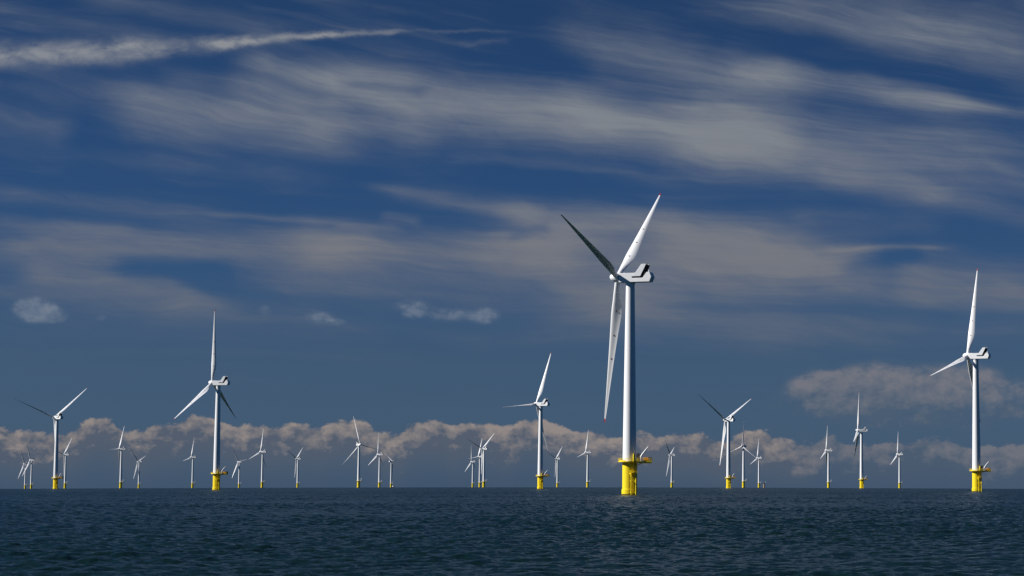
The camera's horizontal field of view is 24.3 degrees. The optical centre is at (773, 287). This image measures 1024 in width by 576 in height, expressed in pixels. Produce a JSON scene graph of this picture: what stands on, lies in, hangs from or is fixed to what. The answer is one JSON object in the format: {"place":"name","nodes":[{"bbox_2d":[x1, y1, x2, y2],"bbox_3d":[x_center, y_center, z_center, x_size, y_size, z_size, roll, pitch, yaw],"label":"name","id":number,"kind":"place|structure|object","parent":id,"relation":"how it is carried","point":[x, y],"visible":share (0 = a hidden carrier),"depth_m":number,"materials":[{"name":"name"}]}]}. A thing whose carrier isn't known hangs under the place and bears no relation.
{"place":"outdoors","nodes":[
{"label":"outdoors","id":0,"kind":"place"},
{"bbox_2d":[0,487,1023,575],"bbox_3d":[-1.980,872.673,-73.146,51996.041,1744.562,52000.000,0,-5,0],"label":"sea","id":1,"kind":"structure","parent":0,"point":[503,531],"depth_m":185.25,"materials":[{"name":"liquid"}]},
{"bbox_2d":[18,451,30,488],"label":"wind turbine","id":2,"kind":"object","parent":1,"relation":"in","point":[25,484],"visible":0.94,"depth_m":7622.70,"materials":[{"name":"white paint"}]},
{"bbox_2d":[22,443,36,488],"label":"wind turbine","id":3,"kind":"object","parent":1,"relation":"in","point":[31,460],"visible":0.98,"depth_m":6692.45,"materials":[{"name":"white metal"}]},
{"bbox_2d":[18,388,86,488],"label":"wind turbine","id":4,"kind":"object","parent":1,"relation":"in","point":[57,417],"visible":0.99,"depth_m":2711.90,"materials":[{"name":"white metal"}]},
{"bbox_2d":[53,441,70,488],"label":"wind turbine","id":5,"kind":"object","parent":1,"relation":"in","point":[64,462],"visible":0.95,"depth_m":5715.59,"materials":[{"name":"white metal"}]},
{"bbox_2d":[109,425,125,487],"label":"wind turbine","id":6,"kind":"object","parent":1,"relation":"in","point":[120,462],"visible":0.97,"depth_m":4946.47,"materials":[{"name":"white metal"}]},
{"bbox_2d":[132,451,143,487],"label":"wind turbine","id":7,"kind":"object","parent":1,"relation":"in","point":[139,461],"visible":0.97,"depth_m":7222.36,"materials":[{"name":"white metal"}]},
{"bbox_2d":[186,441,195,487],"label":"wind turbine","id":8,"kind":"object","parent":1,"relation":"in","point":[192,462],"visible":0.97,"depth_m":6309.11,"materials":[{"name":"white metal"}]},
{"bbox_2d":[174,310,235,489],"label":"wind turbine","id":9,"kind":"object","parent":1,"relation":"in","point":[217,473],"visible":0.98,"depth_m":1807.62,"materials":[{"name":"white metal"}]},
{"bbox_2d":[233,450,242,487],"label":"wind turbine","id":10,"kind":"object","parent":1,"relation":"in","point":[239,470],"visible":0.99,"depth_m":7397.99,"materials":[{"name":"white metal"}]},
{"bbox_2d":[251,428,266,487],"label":"wind turbine","id":11,"kind":"object","parent":1,"relation":"in","point":[262,452],"visible":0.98,"depth_m":5387.46,"materials":[{"name":"white metal"}]},
{"bbox_2d":[292,449,301,487],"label":"wind turbine","id":12,"kind":"object","parent":1,"relation":"in","point":[297,461],"visible":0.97,"depth_m":6751.49,"materials":[{"name":"white metal"}]},
{"bbox_2d":[342,416,381,487],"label":"wind turbine","id":13,"kind":"object","parent":1,"relation":"in","point":[358,444],"visible":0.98,"depth_m":4500.02,"materials":[{"name":"white metal"}]},
{"bbox_2d":[369,433,382,486],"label":"wind turbine","id":14,"kind":"object","parent":1,"relation":"in","point":[379,482],"visible":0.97,"depth_m":5884.34,"materials":[{"name":"white metal"}]},
{"bbox_2d":[384,452,400,486],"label":"wind turbine","id":15,"kind":"object","parent":1,"relation":"in","point":[391,473],"visible":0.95,"depth_m":7479.85,"materials":[{"name":"white metal"}]},
{"bbox_2d":[465,447,475,486],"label":"wind turbine","id":16,"kind":"object","parent":1,"relation":"in","point":[472,466],"visible":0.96,"depth_m":7575.57,"materials":[{"name":"white metal"}]},
{"bbox_2d":[469,441,481,486],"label":"wind turbine","id":17,"kind":"object","parent":1,"relation":"in","point":[479,460],"visible":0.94,"depth_m":6345.49,"materials":[{"name":"white metal"}]},
{"bbox_2d":[471,434,493,486],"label":"wind turbine","id":18,"kind":"object","parent":1,"relation":"in","point":[483,449],"visible":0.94,"depth_m":5037.61,"materials":[{"name":"white metal"}]},
{"bbox_2d":[509,354,550,488],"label":"wind turbine","id":19,"kind":"object","parent":1,"relation":"in","point":[541,474],"visible":0.98,"depth_m":2284.09,"materials":[{"name":"white metal"}]},
{"bbox_2d":[549,449,560,486],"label":"wind turbine","id":20,"kind":"object","parent":1,"relation":"in","point":[557,467],"visible":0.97,"depth_m":6794.17,"materials":[{"name":"white metal"}]},
{"bbox_2d":[578,429,591,486],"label":"wind turbine","id":21,"kind":"object","parent":1,"relation":"in","point":[587,477],"visible":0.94,"depth_m":5544.56,"materials":[{"name":"white metal"}]},
{"bbox_2d":[561,193,660,494],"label":"wind turbine","id":22,"kind":"object","parent":1,"relation":"in","point":[629,460],"visible":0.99,"depth_m":890.78,"materials":[{"name":"white paint"}]},
{"bbox_2d":[666,444,674,486],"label":"wind turbine","id":23,"kind":"object","parent":1,"relation":"in","point":[672,482],"visible":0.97,"depth_m":6017.25,"materials":[{"name":"white metal"}]},
{"bbox_2d":[698,394,751,488],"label":"wind turbine","id":24,"kind":"object","parent":1,"relation":"in","point":[729,476],"visible":0.97,"depth_m":2831.46,"materials":[{"name":"white metal"}]},
{"bbox_2d":[724,428,760,487],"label":"wind turbine","id":25,"kind":"object","parent":1,"relation":"in","point":[743,481],"visible":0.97,"depth_m":4685.80,"materials":[{"name":"white metal"}]},
{"bbox_2d":[752,441,761,487],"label":"wind turbine","id":26,"kind":"object","parent":1,"relation":"in","point":[758,461],"visible":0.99,"depth_m":6546.82,"materials":[{"name":"white metal"}]},
{"bbox_2d":[820,425,832,487],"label":"wind turbine","id":27,"kind":"object","parent":1,"relation":"in","point":[828,477],"visible":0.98,"depth_m":5165.27,"materials":[{"name":"white metal"}]},
{"bbox_2d":[853,400,867,487],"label":"wind turbine","id":28,"kind":"object","parent":1,"relation":"in","point":[861,479],"visible":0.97,"depth_m":3344.47,"materials":[{"name":"white metal"}]},
{"bbox_2d":[890,441,902,487],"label":"wind turbine","id":29,"kind":"object","parent":1,"relation":"in","point":[900,482],"visible":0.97,"depth_m":5712.10,"materials":[{"name":"white metal"}]},
{"bbox_2d":[930,268,990,491],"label":"wind turbine","id":30,"kind":"object","parent":1,"relation":"in","point":[977,467],"visible":0.98,"depth_m":1429.12,"materials":[{"name":"white metal"}]},
{"bbox_2d":[0,0,1023,488],"label":"sky","id":31,"kind":"structure","parent":0,"point":[367,200],"materials":[{"name":"blue"}]}
]}

